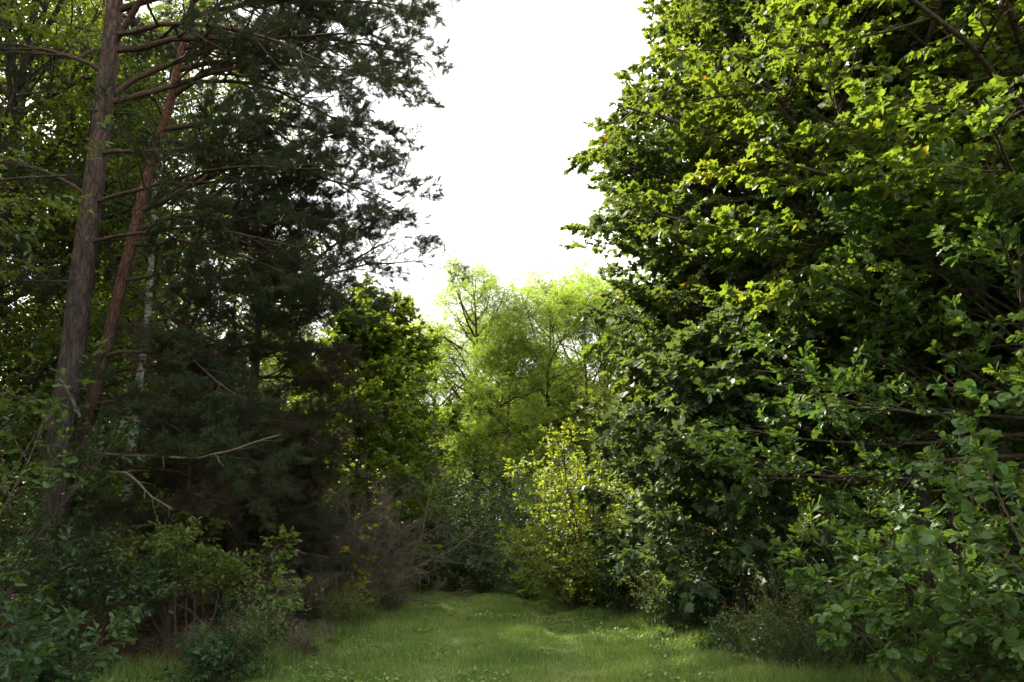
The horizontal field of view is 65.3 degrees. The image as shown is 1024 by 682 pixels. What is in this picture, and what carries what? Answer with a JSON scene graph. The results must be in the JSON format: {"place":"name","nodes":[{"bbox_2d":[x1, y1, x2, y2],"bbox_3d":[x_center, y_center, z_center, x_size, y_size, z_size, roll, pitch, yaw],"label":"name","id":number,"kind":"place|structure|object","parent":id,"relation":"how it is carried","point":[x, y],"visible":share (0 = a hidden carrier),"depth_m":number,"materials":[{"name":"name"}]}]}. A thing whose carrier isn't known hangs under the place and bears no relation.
{"place":"outdoors","nodes":[
{"label":"outdoors","id":0,"kind":"place"},
{"bbox_2d":[0,0,995,520],"label":"sky","id":1,"kind":"structure","parent":0,"point":[525,78],"materials":[{"name":"white"}]},
{"bbox_2d":[0,539,1012,681],"bbox_3d":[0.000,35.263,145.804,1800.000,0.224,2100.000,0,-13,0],"label":"ground","id":2,"kind":"structure","parent":0,"point":[132,651],"depth_m":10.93,"materials":[{"name":"plant"}]},
{"bbox_2d":[0,336,107,654],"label":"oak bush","id":3,"kind":"object","parent":2,"relation":"on","point":[4,478],"visible":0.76,"depth_m":6.73,"materials":[{"name":"green plant"}]},
{"bbox_2d":[0,0,113,421],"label":"woodland tree","id":4,"kind":"object","parent":2,"relation":"on","point":[67,208],"visible":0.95,"depth_m":9.79,"materials":[{"name":"green plant"}]},
{"bbox_2d":[0,0,132,585],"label":"woodland tree","id":5,"kind":"object","parent":2,"relation":"on","point":[19,34],"visible":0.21,"depth_m":16.65,"materials":[{"name":"green plant"}]},
{"bbox_2d":[0,596,144,681],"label":"leafy shrub","id":6,"kind":"object","parent":2,"relation":"on","point":[31,663],"visible":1,"depth_m":5.87,"materials":[{"name":"green plant"}]},
{"bbox_2d":[0,317,151,606],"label":"leafy shrub","id":7,"kind":"object","parent":2,"relation":"on","point":[93,447],"visible":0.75,"depth_m":9.13,"materials":[{"name":"green plant"}]},
{"bbox_2d":[0,517,196,676],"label":"leafy shrub","id":8,"kind":"object","parent":2,"relation":"on","point":[73,581],"visible":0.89,"depth_m":8.40,"materials":[{"name":"green plant"}]},
{"bbox_2d":[1,165,207,575],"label":"woodland tree","id":9,"kind":"object","parent":2,"relation":"on","point":[122,368],"depth_m":24.89,"materials":[{"name":"green plant"}]},
{"bbox_2d":[0,0,220,584],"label":"woodland tree","id":10,"kind":"object","parent":2,"relation":"on","point":[75,9],"visible":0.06,"depth_m":22.88,"materials":[{"name":"green plant"}]},
{"bbox_2d":[0,260,223,554],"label":"woodland tree","id":11,"kind":"object","parent":2,"relation":"on","point":[124,450],"visible":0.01,"depth_m":36.65,"materials":[{"name":"green plant"}]},
{"bbox_2d":[0,352,231,617],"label":"leafy shrub","id":12,"kind":"object","parent":2,"relation":"on","point":[122,483],"visible":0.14,"depth_m":13.55,"materials":[{"name":"green plant"}]},
{"bbox_2d":[0,0,238,528],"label":"woodland tree","id":13,"kind":"object","parent":2,"relation":"on","point":[10,94],"visible":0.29,"depth_m":16.55,"materials":[{"name":"green plant"}]},
{"bbox_2d":[0,41,246,583],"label":"woodland tree","id":14,"kind":"object","parent":2,"relation":"on","point":[43,318],"visible":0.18,"depth_m":17.54,"materials":[{"name":"green plant"}]},
{"bbox_2d":[0,0,266,572],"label":"woodland tree","id":15,"kind":"object","parent":2,"relation":"on","point":[45,260],"visible":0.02,"depth_m":20.30,"materials":[{"name":"green plant"}]},
{"bbox_2d":[22,0,269,603],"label":"birch tree","id":16,"kind":"object","parent":2,"relation":"on","point":[146,314],"visible":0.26,"depth_m":16.62,"materials":[{"name":"green plant"}]},
{"bbox_2d":[14,299,319,636],"bbox_3d":[-4.591,2.286,11.597,3.785,5.558,4.345,0,-13,0],"label":"young pine","id":17,"kind":"object","parent":2,"relation":"on","point":[139,330],"visible":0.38,"depth_m":11.20,"materials":[{"name":"green plant"}]},
{"bbox_2d":[87,465,177,516],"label":"dead branch","id":18,"kind":"object","parent":17,"relation":"attached to","point":[134,479],"visible":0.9,"depth_m":9.60,"materials":[{"name":"wood"}]},
{"bbox_2d":[0,0,365,591],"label":"woodland tree","id":19,"kind":"object","parent":2,"relation":"on","point":[196,232],"visible":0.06,"depth_m":19.17,"materials":[{"name":"green plant"}]},
{"bbox_2d":[96,511,312,666],"bbox_3d":[-3.668,2.928,9.426,2.776,1.827,2.012,0,-13,0],"label":"leafy shrub","id":20,"kind":"object","parent":2,"relation":"on","point":[194,554],"visible":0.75,"depth_m":9.28,"materials":[{"name":"green plant"}]},
{"bbox_2d":[137,609,279,671],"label":"dry bush","id":21,"kind":"object","parent":2,"relation":"on","point":[190,627],"visible":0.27,"depth_m":9.03,"materials":[{"name":"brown plant"}]},
{"bbox_2d":[147,606,274,681],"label":"leafy shrub","id":22,"kind":"object","parent":2,"relation":"on","point":[210,662],"visible":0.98,"depth_m":7.82,"materials":[{"name":"green plant"}]},
{"bbox_2d":[116,204,320,553],"bbox_3d":[-12.050,1.139,33.255,8.784,16.170,9.235,7,-15,-27],"label":"woodland tree","id":23,"kind":"object","parent":2,"relation":"on","point":[271,363],"visible":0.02,"depth_m":33.11,"materials":[{"name":"green plant"}]},
{"bbox_2d":[0,0,460,641],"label":"pine tree","id":24,"kind":"object","parent":2,"relation":"on","point":[78,282],"visible":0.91,"depth_m":11.23,"materials":[{"name":"green plant"}]},
{"bbox_2d":[193,325,306,551],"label":"woodland tree","id":25,"kind":"object","parent":2,"relation":"on","point":[283,379],"visible":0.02,"depth_m":46.08,"materials":[{"name":"green plant"}]},
{"bbox_2d":[211,584,305,649],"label":"leafy shrub","id":26,"kind":"object","parent":2,"relation":"on","point":[238,608],"visible":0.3,"depth_m":10.06,"materials":[{"name":"green plant"}]},
{"bbox_2d":[228,606,296,665],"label":"weed","id":27,"kind":"object","parent":2,"relation":"on","point":[259,634],"visible":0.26,"depth_m":9.13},
{"bbox_2d":[69,0,456,535],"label":"pine tree","id":28,"kind":"object","parent":2,"relation":"on","point":[224,413],"visible":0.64,"depth_m":11.46,"materials":[{"name":"green plant"}]},
{"bbox_2d":[74,426,284,467],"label":"dead branch","id":29,"kind":"object","parent":28,"relation":"attached to","point":[177,457],"visible":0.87,"depth_m":9.80,"materials":[{"name":"wood"}]},
{"bbox_2d":[216,567,341,681],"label":"weed","id":30,"kind":"object","parent":2,"relation":"on","point":[264,627],"visible":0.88,"depth_m":8.14,"materials":[{"name":"plant"}]},
{"bbox_2d":[85,154,476,633],"bbox_3d":[-3.566,0.799,13.650,6.049,8.030,4.332,0,-13,0],"label":"pine tree","id":31,"kind":"object","parent":2,"relation":"on","point":[299,347],"visible":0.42,"depth_m":13.20,"materials":[{"name":"green plant"}]},
{"bbox_2d":[195,422,368,611],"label":"young pine","id":32,"kind":"object","parent":2,"relation":"on","point":[300,470],"visible":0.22,"depth_m":13.94,"materials":[{"name":"green plant"}]},
{"bbox_2d":[214,532,358,628],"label":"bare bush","id":33,"kind":"object","parent":2,"relation":"on","point":[316,582],"visible":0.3,"depth_m":12.48,"materials":[{"name":"brown plant"}]},
{"bbox_2d":[208,247,375,518],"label":"woodland tree","id":34,"kind":"object","parent":2,"relation":"on","point":[286,395],"visible":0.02,"depth_m":30.30,"materials":[{"name":"green plant"}]},
{"bbox_2d":[273,608,336,660],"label":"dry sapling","id":35,"kind":"object","parent":2,"relation":"on","point":[306,639],"visible":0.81,"depth_m":9.71,"materials":[{"name":"brown plant"}]},
{"bbox_2d":[301,641,327,657],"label":"weed","id":36,"kind":"object","parent":2,"relation":"on","point":[315,648],"visible":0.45,"depth_m":9.78,"materials":[{"name":"green plant"}]},
{"bbox_2d":[315,576,370,636],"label":"weed","id":37,"kind":"object","parent":2,"relation":"on","point":[337,607],"visible":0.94,"depth_m":11.33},
{"bbox_2d":[325,580,368,620],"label":"weed","id":38,"kind":"object","parent":2,"relation":"on","point":[352,598],"visible":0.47,"depth_m":12.71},
{"bbox_2d":[316,522,378,622],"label":"yellowing shrub","id":39,"kind":"object","parent":2,"relation":"on","point":[364,578],"visible":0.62,"depth_m":13.08,"materials":[{"name":"green plant"}]},
{"bbox_2d":[251,298,457,573],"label":"maple tree","id":40,"kind":"object","parent":2,"relation":"on","point":[389,396],"visible":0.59,"depth_m":18.31,"materials":[{"name":"green plant"}]},
{"bbox_2d":[335,576,384,629],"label":"weed","id":41,"kind":"object","parent":2,"relation":"on","point":[355,609],"visible":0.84,"depth_m":12.01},
{"bbox_2d":[263,272,475,573],"bbox_3d":[-3.987,2.455,23.236,5.790,9.082,6.828,0,-13,0],"label":"maple tree","id":42,"kind":"object","parent":2,"relation":"on","point":[404,305],"visible":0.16,"depth_m":23.36,"materials":[{"name":"green plant"}]},
{"bbox_2d":[240,447,516,616],"bbox_3d":[-2.343,3.540,14.475,4.863,3.481,3.905,0,-13,0],"label":"bare bush","id":43,"kind":"object","parent":2,"relation":"on","point":[354,547],"visible":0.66,"depth_m":14.39,"materials":[{"name":"brown plant"}]},
{"bbox_2d":[347,548,416,611],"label":"weed","id":44,"kind":"object","parent":2,"relation":"on","point":[398,594],"visible":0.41,"depth_m":14.42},
{"bbox_2d":[368,566,404,615],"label":"weed","id":45,"kind":"object","parent":2,"relation":"on","point":[389,596],"visible":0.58,"depth_m":14.07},
{"bbox_2d":[331,319,454,507],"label":"acacia tree","id":46,"kind":"object","parent":2,"relation":"on","point":[423,401],"visible":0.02,"depth_m":38.68,"materials":[{"name":"green plant"}]},
{"bbox_2d":[362,486,441,584],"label":"dark shrub","id":47,"kind":"object","parent":2,"relation":"on","point":[410,524],"visible":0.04,"depth_m":21.07,"materials":[{"name":"green plant"}]},
{"bbox_2d":[395,541,488,590],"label":"shrub","id":48,"kind":"object","parent":2,"relation":"on","point":[438,567],"visible":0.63,"depth_m":19.22,"materials":[{"name":"green plant"}]},
{"bbox_2d":[374,316,509,551],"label":"acacia tree","id":49,"kind":"object","parent":2,"relation":"on","point":[434,399],"visible":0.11,"depth_m":36.58,"materials":[{"name":"green plant"}]},
{"bbox_2d":[402,469,486,536],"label":"dark shrub","id":50,"kind":"object","parent":2,"relation":"on","point":[467,476],"visible":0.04,"depth_m":25.75,"materials":[{"name":"green plant"}]},
{"bbox_2d":[422,534,500,590],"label":"shrub","id":51,"kind":"object","parent":2,"relation":"on","point":[453,550],"visible":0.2,"depth_m":20.26,"materials":[{"name":"green plant"}]},
{"bbox_2d":[126,586,814,681],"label":"ground herbs","id":52,"kind":"object","parent":2,"relation":"on","point":[466,676],"visible":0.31,"depth_m":10.35,"materials":[{"name":"green plant"}]},
{"bbox_2d":[400,446,541,586],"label":"dark shrub","id":53,"kind":"object","parent":2,"relation":"on","point":[463,525],"visible":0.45,"depth_m":21.75,"materials":[{"name":"green plant"}]},
{"bbox_2d":[438,549,521,593],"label":"shrub","id":54,"kind":"object","parent":2,"relation":"on","point":[474,569],"visible":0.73,"depth_m":18.71,"materials":[{"name":"green plant"}]},
{"bbox_2d":[441,381,533,548],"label":"woodland tree","id":55,"kind":"object","parent":2,"relation":"on","point":[482,446],"visible":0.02,"depth_m":46.88,"materials":[{"name":"green plant"}]},
{"bbox_2d":[407,252,577,538],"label":"acacia tree","id":56,"kind":"object","parent":2,"relation":"on","point":[489,284],"visible":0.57,"depth_m":32.66,"materials":[{"name":"green plant"}]},
{"bbox_2d":[462,459,522,549],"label":"woodland tree","id":57,"kind":"object","parent":2,"relation":"on","point":[498,501],"visible":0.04,"depth_m":44.15,"materials":[{"name":"green plant"}]},
{"bbox_2d":[457,529,528,590],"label":"dark shrub","id":58,"kind":"object","parent":2,"relation":"on","point":[492,552],"visible":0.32,"depth_m":19.74,"materials":[{"name":"green plant"}]},
{"bbox_2d":[439,311,561,562],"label":"acacia tree","id":59,"kind":"object","parent":2,"relation":"on","point":[484,356],"visible":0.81,"depth_m":31.46,"materials":[{"name":"green plant"}]},
{"bbox_2d":[427,306,579,554],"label":"acacia tree","id":60,"kind":"object","parent":2,"relation":"on","point":[455,397],"visible":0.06,"depth_m":38.03,"materials":[{"name":"green plant"}]},
{"bbox_2d":[0,571,1008,681],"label":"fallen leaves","id":61,"kind":"object","parent":2,"relation":"on","point":[99,620],"visible":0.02,"depth_m":11.78,"materials":[{"name":"brown plant"}]},
{"bbox_2d":[440,450,569,567],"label":"dark shrub","id":62,"kind":"object","parent":2,"relation":"on","point":[515,514],"visible":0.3,"depth_m":26.72,"materials":[{"name":"green plant"}]},
{"bbox_2d":[479,552,564,598],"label":"shrub","id":63,"kind":"object","parent":2,"relation":"on","point":[516,585],"visible":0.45,"depth_m":18.12,"materials":[{"name":"green plant"}]},
{"bbox_2d":[451,446,614,587],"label":"dark shrub","id":64,"kind":"object","parent":2,"relation":"on","point":[530,518],"visible":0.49,"depth_m":20.83,"materials":[{"name":"green plant"}]},
{"bbox_2d":[445,258,632,527],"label":"acacia tree","id":65,"kind":"object","parent":2,"relation":"on","point":[549,289],"visible":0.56,"depth_m":33.11,"materials":[{"name":"green plant"}]},
{"bbox_2d":[493,350,619,544],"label":"woodland tree","id":66,"kind":"object","parent":2,"relation":"on","point":[557,433],"visible":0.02,"depth_m":45.83,"materials":[{"name":"green plant"}]},
{"bbox_2d":[493,278,657,505],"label":"acacia tree","id":67,"kind":"object","parent":2,"relation":"on","point":[555,423],"visible":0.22,"depth_m":34.68,"materials":[{"name":"green plant"}]},
{"bbox_2d":[508,443,655,570],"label":"dark shrub","id":68,"kind":"object","parent":2,"relation":"on","point":[570,486],"visible":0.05,"depth_m":24.75,"materials":[{"name":"green plant"}]},
{"bbox_2d":[498,251,667,518],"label":"acacia tree","id":69,"kind":"object","parent":2,"relation":"on","point":[583,273],"visible":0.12,"depth_m":36.75,"materials":[{"name":"green plant"}]},
{"bbox_2d":[495,418,679,612],"bbox_3d":[1.555,3.462,15.843,3.822,3.789,4.584,0,-13,0],"label":"hornbeam bush","id":70,"kind":"object","parent":2,"relation":"on","point":[551,581],"visible":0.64,"depth_m":15.16,"materials":[{"name":"green plant"}]},
{"bbox_2d":[566,524,704,614],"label":"undergrowth shrub","id":71,"kind":"object","parent":2,"relation":"on","point":[617,596],"visible":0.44,"depth_m":13.86,"materials":[{"name":"green plant"}]},
{"bbox_2d":[546,434,727,591],"bbox_3d":[2.953,3.819,18.466,4.686,4.181,4.568,2,-13,-8],"label":"undergrowth shrub","id":72,"kind":"object","parent":2,"relation":"on","point":[624,487],"visible":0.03,"depth_m":18.08,"materials":[{"name":"green plant"}]},
{"bbox_2d":[620,560,665,626],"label":"weed","id":73,"kind":"object","parent":2,"relation":"on","point":[645,590],"visible":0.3,"depth_m":12.41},
{"bbox_2d":[645,625,675,640],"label":"weed","id":74,"kind":"object","parent":2,"relation":"on","point":[665,631],"visible":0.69,"depth_m":10.96,"materials":[{"name":"green plant"}]},
{"bbox_2d":[642,558,707,633],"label":"weed","id":75,"kind":"object","parent":2,"relation":"on","point":[670,597],"visible":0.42,"depth_m":11.29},
{"bbox_2d":[639,577,738,634],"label":"undergrowth shrub","id":76,"kind":"object","parent":2,"relation":"on","point":[696,622],"visible":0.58,"depth_m":11.21,"materials":[{"name":"green plant"}]},
{"bbox_2d":[571,274,816,615],"bbox_3d":[3.278,1.875,14.344,3.839,6.386,4.300,6,-14,-23],"label":"young maple","id":77,"kind":"object","parent":2,"relation":"on","point":[603,500],"visible":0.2,"depth_m":14.13,"materials":[{"name":"green plant"}]},
{"bbox_2d":[602,504,805,632],"bbox_3d":[3.036,3.476,12.126,2.511,1.977,2.754,12,-18,-42],"label":"undergrowth shrub","id":78,"kind":"object","parent":2,"relation":"on","point":[700,556],"visible":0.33,"depth_m":11.47,"materials":[{"name":"green plant"}]},
{"bbox_2d":[690,626,731,651],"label":"weed","id":79,"kind":"object","parent":2,"relation":"on","point":[708,637],"visible":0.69,"depth_m":9.98,"materials":[{"name":"green plant"}]},
{"bbox_2d":[634,471,816,603],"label":"undergrowth shrub","id":80,"kind":"object","parent":2,"relation":"on","point":[795,496],"visible":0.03,"depth_m":15.87,"materials":[{"name":"green plant"}]},
{"bbox_2d":[557,0,894,601],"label":"maple tree","id":81,"kind":"object","parent":2,"relation":"on","point":[660,8],"visible":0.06,"depth_m":16.34,"materials":[{"name":"green plant"}]},
{"bbox_2d":[598,296,864,649],"bbox_3d":[3.269,1.962,11.524,3.543,5.244,3.335,11,-17,-40],"label":"young maple","id":82,"kind":"object","parent":2,"relation":"on","point":[684,358],"visible":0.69,"depth_m":11.18,"materials":[{"name":"green plant"}]},
{"bbox_2d":[662,260,805,613],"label":"young tree","id":83,"kind":"object","parent":2,"relation":"on","point":[666,279],"visible":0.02,"depth_m":14.22,"materials":[{"name":"green plant"}]},
{"bbox_2d":[701,598,805,659],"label":"undergrowth shrub","id":84,"kind":"object","parent":2,"relation":"on","point":[732,644],"visible":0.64,"depth_m":9.39,"materials":[{"name":"green plant"}]},
{"bbox_2d":[722,595,793,668],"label":"weed","id":85,"kind":"object","parent":2,"relation":"on","point":[762,640],"visible":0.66,"depth_m":8.52,"materials":[{"name":"plant"}]},
{"bbox_2d":[726,554,831,664],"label":"weed","id":86,"kind":"object","parent":2,"relation":"on","point":[771,583],"visible":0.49,"depth_m":8.88,"materials":[{"name":"plant"}]},
{"bbox_2d":[733,573,829,670],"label":"weed","id":87,"kind":"object","parent":2,"relation":"on","point":[781,625],"visible":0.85,"depth_m":8.16,"materials":[{"name":"plant"}]},
{"bbox_2d":[563,0,1023,589],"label":"maple tree","id":88,"kind":"object","parent":2,"relation":"on","point":[645,262],"visible":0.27,"depth_m":13.21,"materials":[{"name":"green plant"}]},
{"bbox_2d":[698,213,888,524],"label":"young tree","id":89,"kind":"object","parent":2,"relation":"on","point":[808,472],"visible":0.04,"depth_m":13.42,"materials":[{"name":"green plant"}]},
{"bbox_2d":[576,0,1023,634],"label":"maple tree","id":90,"kind":"object","parent":2,"relation":"on","point":[676,58],"visible":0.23,"depth_m":11.73,"materials":[{"name":"green plant"}]},
{"bbox_2d":[755,602,865,672],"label":"undergrowth shrub","id":91,"kind":"object","parent":2,"relation":"on","point":[787,658],"visible":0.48,"depth_m":8.29,"materials":[{"name":"green plant"}]},
{"bbox_2d":[768,609,856,680],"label":"weed","id":92,"kind":"object","parent":2,"relation":"on","point":[833,651],"visible":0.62,"depth_m":7.71,"materials":[{"name":"plant"}]},
{"bbox_2d":[710,188,941,594],"bbox_3d":[4.784,0.897,12.129,3.272,7.131,3.550,-11,-17,38],"label":"young tree","id":93,"kind":"object","parent":2,"relation":"on","point":[745,273],"visible":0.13,"depth_m":12.11,"materials":[{"name":"green plant"}]},
{"bbox_2d":[732,523,928,647],"bbox_3d":[4.249,3.221,10.395,2.134,1.680,2.341,5,-14,-20],"label":"undergrowth shrub","id":94,"kind":"object","parent":2,"relation":"on","point":[806,603],"visible":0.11,"depth_m":10.23,"materials":[{"name":"green plant"}]},
{"bbox_2d":[664,105,1017,573],"bbox_3d":[8.545,-0.862,20.835,9.157,14.451,9.160,12,-18,-42],"label":"woodland tree","id":95,"kind":"object","parent":2,"relation":"on","point":[870,482],"depth_m":18.09,"materials":[{"name":"green plant"}]},
{"bbox_2d":[677,0,1023,407],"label":"maple tree","id":96,"kind":"object","parent":2,"relation":"on","point":[889,109],"visible":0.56,"depth_m":9.81,"materials":[{"name":"green plant"}]},
{"bbox_2d":[739,560,967,667],"bbox_3d":[4.056,3.216,9.270,2.379,1.266,2.027,-10,-17,38],"label":"undergrowth shrub","id":97,"kind":"object","parent":2,"relation":"on","point":[859,654],"visible":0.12,"depth_m":8.95,"materials":[{"name":"green plant"}]},
{"bbox_2d":[688,95,1023,562],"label":"oak tree","id":98,"kind":"object","parent":2,"relation":"on","point":[950,259],"visible":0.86,"depth_m":9.04,"materials":[{"name":"green plant"}]},
{"bbox_2d":[793,453,986,594],"bbox_3d":[7.360,3.548,15.786,3.905,3.484,3.807,0,-13,0],"label":"undergrowth shrub","id":99,"kind":"object","parent":2,"relation":"on","point":[863,517],"visible":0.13,"depth_m":15.75,"materials":[{"name":"green plant"}]},
{"bbox_2d":[757,4,1023,596],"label":"woodland tree","id":100,"kind":"object","parent":2,"relation":"on","point":[1002,447],"visible":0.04,"depth_m":14.95,"materials":[{"name":"green plant"}]},
{"bbox_2d":[759,489,1023,681],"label":"oak sapling","id":101,"kind":"object","parent":2,"relation":"on","point":[878,601],"visible":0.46,"depth_m":7.69,"materials":[{"name":"green plant"}]},
{"bbox_2d":[815,451,998,570],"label":"undergrowth shrub","id":102,"kind":"object","parent":2,"relation":"on","point":[960,550],"visible":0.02,"depth_m":18.12,"materials":[{"name":"green plant"}]},
{"bbox_2d":[809,329,1023,681],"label":"hazel bush","id":103,"kind":"object","parent":2,"relation":"on","point":[995,643],"visible":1,"depth_m":5.78,"materials":[{"name":"green plant"}]},
{"bbox_2d":[831,273,1012,597],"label":"young tree","id":104,"kind":"object","parent":2,"relation":"on","point":[952,546],"depth_m":12.95,"materials":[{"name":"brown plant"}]},
{"bbox_2d":[854,28,1023,536],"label":"woodland tree","id":105,"kind":"object","parent":2,"relation":"on","point":[988,481],"visible":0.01,"depth_m":18.75,"materials":[{"name":"green plant"}]},
{"bbox_2d":[953,519,1023,617],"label":"undergrowth shrub","id":106,"kind":"object","parent":2,"relation":"on","point":[1016,552],"visible":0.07,"depth_m":10.07,"materials":[{"name":"green plant"}]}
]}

